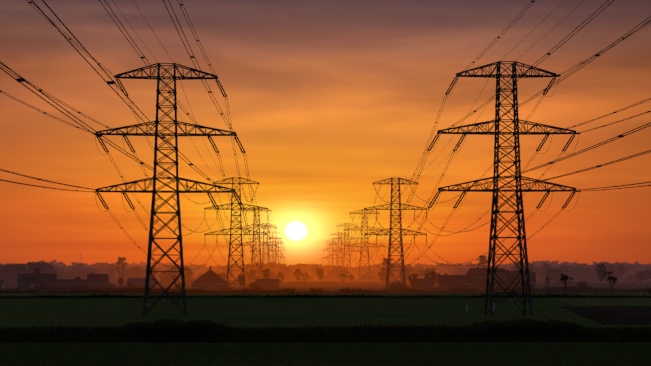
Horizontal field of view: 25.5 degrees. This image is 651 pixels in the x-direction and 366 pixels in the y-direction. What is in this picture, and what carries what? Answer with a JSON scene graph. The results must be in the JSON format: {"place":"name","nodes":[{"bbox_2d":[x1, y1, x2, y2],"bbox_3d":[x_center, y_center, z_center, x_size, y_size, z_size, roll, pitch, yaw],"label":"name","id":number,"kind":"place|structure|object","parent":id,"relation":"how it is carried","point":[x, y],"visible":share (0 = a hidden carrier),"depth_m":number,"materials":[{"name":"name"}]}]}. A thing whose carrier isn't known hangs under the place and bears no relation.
{"place":"outdoors","nodes":[
{"label":"outdoors","id":0,"kind":"place"},
{"bbox_2d":[0,298,650,329],"bbox_3d":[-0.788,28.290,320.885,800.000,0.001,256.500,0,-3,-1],"label":"field","id":1,"kind":"structure","parent":0,"point":[234,312],"depth_m":309.48,"materials":[{"name":"green plant"}]},
{"bbox_2d":[559,306,650,324],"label":"ploughed field","id":2,"kind":"structure","parent":1,"relation":"on","point":[621,315],"depth_m":295.50,"materials":[{"name":"soil"}]},
{"bbox_2d":[0,342,650,365],"bbox_3d":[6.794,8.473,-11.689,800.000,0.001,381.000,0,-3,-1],"label":"field","id":3,"kind":"structure","parent":0,"point":[315,358],"depth_m":154.16,"materials":[{"name":"green plant"}]},
{"bbox_2d":[0,320,650,341],"bbox_3d":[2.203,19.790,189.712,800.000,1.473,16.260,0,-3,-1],"label":"bank ground","id":4,"kind":"structure","parent":0,"point":[91,336],"depth_m":185.37,"materials":[{"name":"black plant"}]},
{"bbox_2d":[21,325,70,337],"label":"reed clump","id":5,"kind":"object","parent":4,"relation":"on","point":[41,334],"visible":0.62,"depth_m":182.58,"materials":[{"name":"black plant"}]},
{"bbox_2d":[110,318,235,338],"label":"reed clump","id":6,"kind":"object","parent":4,"relation":"on","point":[167,326],"visible":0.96,"depth_m":183.69,"materials":[{"name":"green plant"}]},
{"bbox_2d":[281,325,327,337],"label":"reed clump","id":7,"kind":"object","parent":4,"relation":"on","point":[302,332],"visible":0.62,"depth_m":185.35,"materials":[{"name":"black plant"}]},
{"bbox_2d":[462,317,597,337],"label":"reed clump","id":8,"kind":"object","parent":4,"relation":"on","point":[524,326],"visible":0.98,"depth_m":186.56,"materials":[{"name":"green plant"}]},
{"bbox_2d":[0,277,650,293],"bbox_3d":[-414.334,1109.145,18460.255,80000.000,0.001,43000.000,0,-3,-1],"label":"ground","id":9,"kind":"structure","parent":0,"point":[337,288],"depth_m":707.51,"materials":[{"name":"green plant"}]},
{"bbox_2d":[0,280,6,289],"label":"building","id":10,"kind":"structure","parent":9,"relation":"on","point":[3,283],"depth_m":632.08,"materials":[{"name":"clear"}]},
{"bbox_2d":[0,278,16,282],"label":"bush","id":11,"kind":"object","parent":9,"relation":"on","point":[9,280],"visible":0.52,"depth_m":863.13,"materials":[{"name":"black plant"}]},
{"bbox_2d":[0,269,16,282],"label":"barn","id":12,"kind":"structure","parent":9,"relation":"on","point":[5,274],"depth_m":903.18,"materials":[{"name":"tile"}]},
{"bbox_2d":[0,264,23,279],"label":"tree","id":13,"kind":"object","parent":9,"relation":"on","point":[14,273],"visible":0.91,"depth_m":875.50,"materials":[{"name":"black plant"}]},
{"bbox_2d":[17,261,45,272],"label":"tree","id":14,"kind":"object","parent":9,"relation":"on","point":[32,266],"visible":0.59,"depth_m":882.77,"materials":[{"name":"black plant"}]},
{"bbox_2d":[22,276,42,289],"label":"house","id":15,"kind":"structure","parent":9,"relation":"on","point":[27,282],"depth_m":619.57,"materials":[{"name":"brown brick"}]},
{"bbox_2d":[17,273,56,288],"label":"long barn","id":16,"kind":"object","parent":9,"relation":"on","point":[46,278],"visible":0.45,"depth_m":644.00,"materials":[{"name":"tile"}]},
{"bbox_2d":[40,263,55,270],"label":"tree","id":17,"kind":"object","parent":9,"relation":"on","point":[47,266],"visible":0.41,"depth_m":907.09,"materials":[{"name":"black plant"}]},
{"bbox_2d":[40,268,63,278],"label":"farmhouse","id":18,"kind":"object","parent":9,"relation":"on","point":[54,271],"visible":0.17,"depth_m":896.57,"materials":[{"name":"black brick"}]},
{"bbox_2d":[51,279,87,288],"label":"shed","id":19,"kind":"structure","parent":9,"relation":"on","point":[59,283],"depth_m":631.38,"materials":[{"name":"tile"}]},
{"bbox_2d":[75,263,85,271],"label":"tree","id":20,"kind":"object","parent":9,"relation":"on","point":[81,265],"visible":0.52,"depth_m":1179.71,"materials":[{"name":"black plant"}]},
{"bbox_2d":[87,271,114,287],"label":"farm building","id":21,"kind":"structure","parent":9,"relation":"on","point":[97,280],"depth_m":626.11,"materials":[{"name":"tile"}]},
{"bbox_2d":[106,264,116,274],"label":"tree","id":22,"kind":"object","parent":9,"relation":"on","point":[112,267],"visible":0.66,"depth_m":1194.28,"materials":[{"name":"brown plant"}]},
{"bbox_2d":[116,257,127,282],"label":"tree","id":23,"kind":"object","parent":9,"relation":"on","point":[119,262],"visible":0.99,"depth_m":953.19,"materials":[{"name":"brown plant"}]},
{"bbox_2d":[0,284,261,290],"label":"farm hedge","id":24,"kind":"object","parent":9,"relation":"on","point":[73,288],"visible":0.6,"depth_m":608.11,"materials":[{"name":"black plant"}]},
{"bbox_2d":[117,270,145,278],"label":"building","id":25,"kind":"structure","parent":9,"relation":"on","point":[127,273],"depth_m":1001.93,"materials":[{"name":"red brick"}]},
{"bbox_2d":[128,266,142,277],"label":"tree","id":26,"kind":"object","parent":9,"relation":"on","point":[137,270],"visible":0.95,"depth_m":1000.84,"materials":[{"name":"brown plant"}]},
{"bbox_2d":[126,278,156,288],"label":"shed","id":27,"kind":"structure","parent":9,"relation":"on","point":[138,282],"depth_m":642.27,"materials":[{"name":"brown brick"}]},
{"bbox_2d":[158,270,171,282],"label":"tree","id":28,"kind":"object","parent":9,"relation":"on","point":[166,277],"visible":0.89,"depth_m":853.11,"materials":[{"name":"brown plant"}]},
{"bbox_2d":[167,265,185,280],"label":"tree","id":29,"kind":"object","parent":9,"relation":"on","point":[172,268],"visible":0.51,"depth_m":868.18,"materials":[{"name":"brown plant"}]},
{"bbox_2d":[93,63,267,315],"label":"pylon","id":30,"kind":"object","parent":9,"relation":"on","point":[154,192],"visible":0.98,"depth_m":287.15,"materials":[{"name":"black metal"}]},
{"bbox_2d":[0,0,235,192],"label":"power lines","id":31,"kind":"object","parent":30,"relation":"attached to","point":[20,79],"visible":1,"depth_m":154.38,"materials":[{"name":"black metal"}]},
{"bbox_2d":[184,267,192,279],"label":"tree","id":32,"kind":"object","parent":9,"relation":"on","point":[190,274],"visible":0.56,"depth_m":878.32,"materials":[{"name":"brown plant"}]},
{"bbox_2d":[0,286,387,292],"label":"hedge","id":33,"kind":"object","parent":9,"relation":"on","point":[243,290],"visible":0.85,"depth_m":552.32,"materials":[{"name":"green plant"}]},
{"bbox_2d":[190,263,207,273],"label":"tree","id":34,"kind":"object","parent":9,"relation":"on","point":[198,266],"visible":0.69,"depth_m":1429.91,"materials":[{"name":"orange plant"}]},
{"bbox_2d":[190,266,228,289],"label":"barn","id":35,"kind":"structure","parent":9,"relation":"on","point":[209,279],"depth_m":630.55,"materials":[{"name":"brown brick"}]},
{"bbox_2d":[218,272,228,279],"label":"tree","id":36,"kind":"object","parent":9,"relation":"on","point":[223,275],"visible":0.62,"depth_m":832.02,"materials":[{"name":"brown plant"}]},
{"bbox_2d":[233,265,245,273],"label":"tree","id":37,"kind":"object","parent":9,"relation":"on","point":[237,267],"visible":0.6,"depth_m":1418.21,"materials":[{"name":"orange plant"}]},
{"bbox_2d":[204,177,276,289],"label":"pylon","id":38,"kind":"object","parent":9,"relation":"on","point":[230,242],"visible":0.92,"depth_m":632.73,"materials":[{"name":"black metal"}]},
{"bbox_2d":[238,275,245,288],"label":"tree","id":39,"kind":"object","parent":9,"relation":"on","point":[240,280],"visible":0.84,"depth_m":663.31,"materials":[{"name":"brown plant"}]},
{"bbox_2d":[242,264,258,274],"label":"tree","id":40,"kind":"object","parent":9,"relation":"on","point":[248,267],"visible":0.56,"depth_m":1225.69,"materials":[{"name":"orange plant"}]},
{"bbox_2d":[246,281,260,288],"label":"bush","id":41,"kind":"object","parent":9,"relation":"on","point":[253,284],"visible":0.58,"depth_m":645.38,"materials":[{"name":"brown plant"}]},
{"bbox_2d":[245,275,263,282],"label":"bush","id":42,"kind":"object","parent":9,"relation":"on","point":[260,276],"visible":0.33,"depth_m":935.70,"materials":[{"name":"brown plant"}]},
{"bbox_2d":[236,207,280,274],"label":"pylon","id":43,"kind":"object","parent":9,"relation":"on","point":[253,241],"visible":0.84,"depth_m":973.00,"materials":[{"name":"brown metal"}]},
{"bbox_2d":[250,223,283,264],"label":"pylon","id":44,"kind":"object","parent":9,"relation":"on","point":[267,229],"visible":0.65,"depth_m":1271.96,"materials":[{"name":"brown metal"}]},
{"bbox_2d":[262,269,271,278],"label":"tree","id":45,"kind":"object","parent":9,"relation":"on","point":[265,272],"visible":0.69,"depth_m":735.24,"materials":[{"name":"brown plant"}]},
{"bbox_2d":[258,262,275,272],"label":"tree","id":46,"kind":"object","parent":9,"relation":"on","point":[271,269],"visible":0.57,"depth_m":1219.69,"materials":[{"name":"orange plant"}]},
{"bbox_2d":[255,279,279,288],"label":"shed","id":47,"kind":"structure","parent":9,"relation":"on","point":[269,283],"depth_m":653.51,"materials":[{"name":"tile"}]},
{"bbox_2d":[261,231,284,262],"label":"pylon","id":48,"kind":"object","parent":9,"relation":"on","point":[272,248],"visible":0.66,"depth_m":1610.28,"materials":[{"name":"brown metal"}]},
{"bbox_2d":[263,236,284,263],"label":"pylon","id":49,"kind":"object","parent":9,"relation":"on","point":[275,250],"visible":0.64,"depth_m":1866.13,"materials":[{"name":"grey metal"}]},
{"bbox_2d":[269,263,282,273],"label":"tree","id":50,"kind":"object","parent":9,"relation":"on","point":[276,266],"visible":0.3,"depth_m":1245.32,"materials":[{"name":"orange plant"}]},
{"bbox_2d":[277,272,284,284],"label":"tree","id":51,"kind":"object","parent":9,"relation":"on","point":[281,276],"visible":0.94,"depth_m":831.57,"materials":[{"name":"brown plant"}]},
{"bbox_2d":[278,265,291,277],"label":"tree","id":52,"kind":"object","parent":9,"relation":"on","point":[287,272],"visible":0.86,"depth_m":1129.87,"materials":[{"name":"orange plant"}]},
{"bbox_2d":[283,275,296,280],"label":"bush","id":53,"kind":"object","parent":9,"relation":"on","point":[290,278],"visible":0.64,"depth_m":1126.19,"materials":[{"name":"orange plant"}]},
{"bbox_2d":[293,268,301,279],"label":"tree","id":54,"kind":"object","parent":9,"relation":"on","point":[297,270],"visible":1,"depth_m":864.49,"materials":[{"name":"brown plant"}]},
{"bbox_2d":[293,263,314,270],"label":"tree","id":55,"kind":"object","parent":9,"relation":"on","point":[307,266],"visible":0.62,"depth_m":1428.39,"materials":[{"name":"orange plant"}]},
{"bbox_2d":[301,273,310,281],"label":"tree","id":56,"kind":"object","parent":9,"relation":"on","point":[305,277],"visible":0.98,"depth_m":946.45,"materials":[{"name":"brown plant"}]},
{"bbox_2d":[311,266,321,278],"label":"tree","id":57,"kind":"object","parent":9,"relation":"on","point":[314,268],"visible":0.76,"depth_m":1160.30,"materials":[{"name":"orange plant"}]},
{"bbox_2d":[316,268,323,281],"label":"tree","id":58,"kind":"object","parent":9,"relation":"on","point":[320,274],"visible":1,"depth_m":871.96,"materials":[{"name":"brown plant"}]},
{"bbox_2d":[6,280,636,284],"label":"road hedge","id":59,"kind":"object","parent":9,"relation":"on","point":[325,283],"depth_m":832.29,"materials":[{"name":"green plant"}]},
{"bbox_2d":[0,292,650,297],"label":"field hedge","id":60,"kind":"object","parent":9,"relation":"on","point":[107,295],"depth_m":456.09,"materials":[{"name":"green plant"}]},
{"bbox_2d":[319,275,335,280],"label":"bush","id":61,"kind":"object","parent":9,"relation":"on","point":[327,278],"visible":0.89,"depth_m":1126.69,"materials":[{"name":"green plant"}]},
{"bbox_2d":[321,241,339,263],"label":"pylon","id":62,"kind":"object","parent":9,"relation":"on","point":[329,252],"visible":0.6,"depth_m":2128.93,"materials":[{"name":"grey metal"}]},
{"bbox_2d":[321,238,344,265],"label":"pylon","id":63,"kind":"object","parent":9,"relation":"on","point":[332,255],"visible":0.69,"depth_m":1838.21,"materials":[{"name":"grey metal"}]},
{"bbox_2d":[324,232,352,266],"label":"pylon","id":64,"kind":"object","parent":9,"relation":"on","point":[340,247],"visible":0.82,"depth_m":1583.70,"materials":[{"name":"brown metal"}]},
{"bbox_2d":[332,266,348,276],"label":"tree","id":65,"kind":"object","parent":9,"relation":"on","point":[342,269],"visible":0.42,"depth_m":1161.20,"materials":[{"name":"green plant"}]},
{"bbox_2d":[327,223,361,272],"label":"pylon","id":66,"kind":"object","parent":9,"relation":"on","point":[349,250],"visible":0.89,"depth_m":1323.31,"materials":[{"name":"brown metal"}]},
{"bbox_2d":[351,268,363,275],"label":"tree","id":67,"kind":"object","parent":9,"relation":"on","point":[356,270],"visible":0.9,"depth_m":1414.60,"materials":[{"name":"green plant"}]},
{"bbox_2d":[332,209,384,282],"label":"pylon","id":68,"kind":"object","parent":9,"relation":"on","point":[362,243],"visible":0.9,"depth_m":961.34,"materials":[{"name":"brown metal"}]},
{"bbox_2d":[357,275,377,280],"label":"bush","id":69,"kind":"object","parent":9,"relation":"on","point":[366,278],"visible":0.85,"depth_m":1094.16,"materials":[{"name":"green plant"}]},
{"bbox_2d":[378,271,389,282],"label":"tree","id":70,"kind":"object","parent":9,"relation":"on","point":[382,275],"visible":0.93,"depth_m":870.64,"materials":[{"name":"green plant"}]},
{"bbox_2d":[344,178,426,289],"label":"pylon","id":71,"kind":"object","parent":9,"relation":"on","point":[402,270],"visible":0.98,"depth_m":634.56,"materials":[{"name":"black metal"}]},
{"bbox_2d":[381,258,393,277],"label":"tree","id":72,"kind":"object","parent":9,"relation":"on","point":[384,263],"visible":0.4,"depth_m":897.38,"materials":[{"name":"green plant"}]},
{"bbox_2d":[380,266,398,276],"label":"tree","id":73,"kind":"object","parent":9,"relation":"on","point":[394,268],"visible":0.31,"depth_m":1106.16,"materials":[{"name":"green plant"}]},
{"bbox_2d":[384,282,406,288],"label":"bush","id":74,"kind":"object","parent":9,"relation":"on","point":[398,285],"visible":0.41,"depth_m":641.28,"materials":[{"name":"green plant"}]},
{"bbox_2d":[400,267,410,280],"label":"tree","id":75,"kind":"object","parent":9,"relation":"on","point":[407,273],"visible":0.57,"depth_m":874.47,"materials":[{"name":"green plant"}]},
{"bbox_2d":[408,274,419,285],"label":"tree","id":76,"kind":"object","parent":9,"relation":"on","point":[412,281],"visible":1,"depth_m":647.14,"materials":[{"name":"green plant"}]},
{"bbox_2d":[410,279,433,288],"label":"shed","id":77,"kind":"structure","parent":9,"relation":"on","point":[425,283],"depth_m":650.01,"materials":[{"name":"tile"}]},
{"bbox_2d":[418,268,435,278],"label":"tree","id":78,"kind":"object","parent":9,"relation":"on","point":[428,270],"visible":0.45,"depth_m":842.55,"materials":[{"name":"green plant"}]},
{"bbox_2d":[424,271,439,284],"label":"tree","id":79,"kind":"object","parent":9,"relation":"on","point":[433,274],"visible":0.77,"depth_m":657.36,"materials":[{"name":"green plant"}]},
{"bbox_2d":[437,264,449,274],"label":"tree","id":80,"kind":"object","parent":9,"relation":"on","point":[443,267],"visible":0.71,"depth_m":1422.04,"materials":[{"name":"green plant"}]},
{"bbox_2d":[437,273,473,289],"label":"long house","id":81,"kind":"structure","parent":9,"relation":"on","point":[445,282],"depth_m":635.39,"materials":[{"name":"red brick"}]},
{"bbox_2d":[453,267,466,274],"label":"tree","id":82,"kind":"object","parent":9,"relation":"on","point":[457,270],"visible":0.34,"depth_m":1096.41,"materials":[{"name":"green plant"}]},
{"bbox_2d":[364,61,580,315],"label":"pylon","id":83,"kind":"object","parent":9,"relation":"on","point":[519,202],"visible":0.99,"depth_m":289.05,"materials":[{"name":"black metal"}]},
{"bbox_2d":[440,0,650,190],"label":"power lines","id":84,"kind":"object","parent":83,"relation":"attached to","point":[545,89],"visible":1,"depth_m":191.07,"materials":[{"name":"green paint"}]},
{"bbox_2d":[477,254,487,267],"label":"tree","id":85,"kind":"object","parent":9,"relation":"on","point":[483,259],"visible":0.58,"depth_m":938.29,"materials":[{"name":"green plant"}]},
{"bbox_2d":[468,266,506,288],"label":"building","id":86,"kind":"structure","parent":9,"relation":"on","point":[479,277],"depth_m":644.37,"materials":[{"name":"brown brick"}]},
{"bbox_2d":[389,285,610,289],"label":"farm hedge","id":87,"kind":"object","parent":9,"relation":"on","point":[532,287],"visible":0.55,"depth_m":613.67,"materials":[{"name":"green plant"}]},
{"bbox_2d":[382,287,650,291],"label":"hedge","id":88,"kind":"object","parent":9,"relation":"on","point":[531,289],"visible":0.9,"depth_m":584.97,"materials":[{"name":"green plant"}]},
{"bbox_2d":[505,272,535,288],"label":"barn","id":89,"kind":"structure","parent":9,"relation":"on","point":[532,276],"depth_m":667.03,"materials":[{"name":"tile"}]},
{"bbox_2d":[513,269,544,280],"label":"farm","id":90,"kind":"object","parent":9,"relation":"on","point":[537,277],"visible":0.22,"depth_m":1080.44,"materials":[{"name":"red brick"}]},
{"bbox_2d":[523,263,536,273],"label":"tree","id":91,"kind":"object","parent":9,"relation":"on","point":[530,266],"visible":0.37,"depth_m":1050.69,"materials":[{"name":"green plant"}]},
{"bbox_2d":[541,263,550,275],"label":"tree","id":92,"kind":"object","parent":9,"relation":"on","point":[544,267],"visible":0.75,"depth_m":1071.28,"materials":[{"name":"green plant"}]},
{"bbox_2d":[545,269,564,283],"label":"tree","id":93,"kind":"object","parent":9,"relation":"on","point":[551,273],"visible":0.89,"depth_m":865.99,"materials":[{"name":"green plant"}]},
{"bbox_2d":[558,265,568,276],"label":"tree","id":94,"kind":"object","parent":9,"relation":"on","point":[563,267],"visible":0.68,"depth_m":1080.01,"materials":[{"name":"green plant"}]},
{"bbox_2d":[559,274,573,294],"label":"bare tree","id":95,"kind":"object","parent":9,"relation":"on","point":[563,278],"visible":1,"depth_m":495.32,"materials":[{"name":"black plant"}]},
{"bbox_2d":[566,270,580,277],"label":"tree","id":96,"kind":"object","parent":9,"relation":"on","point":[571,272],"visible":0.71,"depth_m":1125.59,"materials":[{"name":"green plant"}]},
{"bbox_2d":[570,275,582,280],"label":"bush","id":97,"kind":"object","parent":9,"relation":"on","point":[576,278],"visible":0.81,"depth_m":1106.51,"materials":[{"name":"green plant"}]},
{"bbox_2d":[576,281,588,287],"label":"bush","id":98,"kind":"object","parent":9,"relation":"on","point":[579,284],"visible":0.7,"depth_m":648.97,"materials":[{"name":"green plant"}]},
{"bbox_2d":[579,275,606,281],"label":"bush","id":99,"kind":"object","parent":9,"relation":"on","point":[595,278],"visible":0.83,"depth_m":1042.27,"materials":[{"name":"green plant"}]},
{"bbox_2d":[594,263,607,286],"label":"tree","id":100,"kind":"object","parent":9,"relation":"on","point":[602,276],"visible":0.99,"depth_m":729.24,"materials":[{"name":"green plant"}]},
{"bbox_2d":[604,271,617,293],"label":"bare tree","id":101,"kind":"object","parent":9,"relation":"on","point":[609,277],"visible":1,"depth_m":519.56,"materials":[{"name":"black plant"}]},
{"bbox_2d":[608,264,615,275],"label":"tree","id":102,"kind":"object","parent":9,"relation":"on","point":[611,268],"visible":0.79,"depth_m":1089.55,"materials":[{"name":"green plant"}]},
{"bbox_2d":[615,264,625,280],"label":"tree","id":103,"kind":"object","parent":9,"relation":"on","point":[619,269],"visible":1,"depth_m":1070.08,"materials":[{"name":"green plant"}]},
{"bbox_2d":[626,264,637,273],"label":"tree","id":104,"kind":"object","parent":9,"relation":"on","point":[633,267],"visible":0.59,"depth_m":1431.25,"materials":[{"name":"green plant"}]},
{"bbox_2d":[635,271,645,283],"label":"tree","id":105,"kind":"object","parent":9,"relation":"on","point":[640,275],"visible":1,"depth_m":886.64,"materials":[{"name":"green plant"}]},
{"bbox_2d":[644,270,650,280],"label":"tree","id":106,"kind":"object","parent":9,"relation":"on","point":[648,274],"visible":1,"depth_m":887.68,"materials":[{"name":"green plant"}]},
{"bbox_2d":[0,293,650,296],"bbox_3d":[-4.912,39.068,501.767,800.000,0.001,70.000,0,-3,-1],"label":"pale field strip","id":107,"kind":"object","parent":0,"point":[378,294],"depth_m":514.39,"materials":[{"name":"green plant"}]},
{"bbox_2d":[0,0,650,266],"label":"sky","id":108,"kind":"structure","parent":0,"point":[329,100],"materials":[{"name":"orange"}]},
{"bbox_2d":[551,298,650,305],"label":"pasture","id":109,"kind":"structure","parent":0,"point":[610,301],"depth_m":404.02,"materials":[{"name":"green plant"}]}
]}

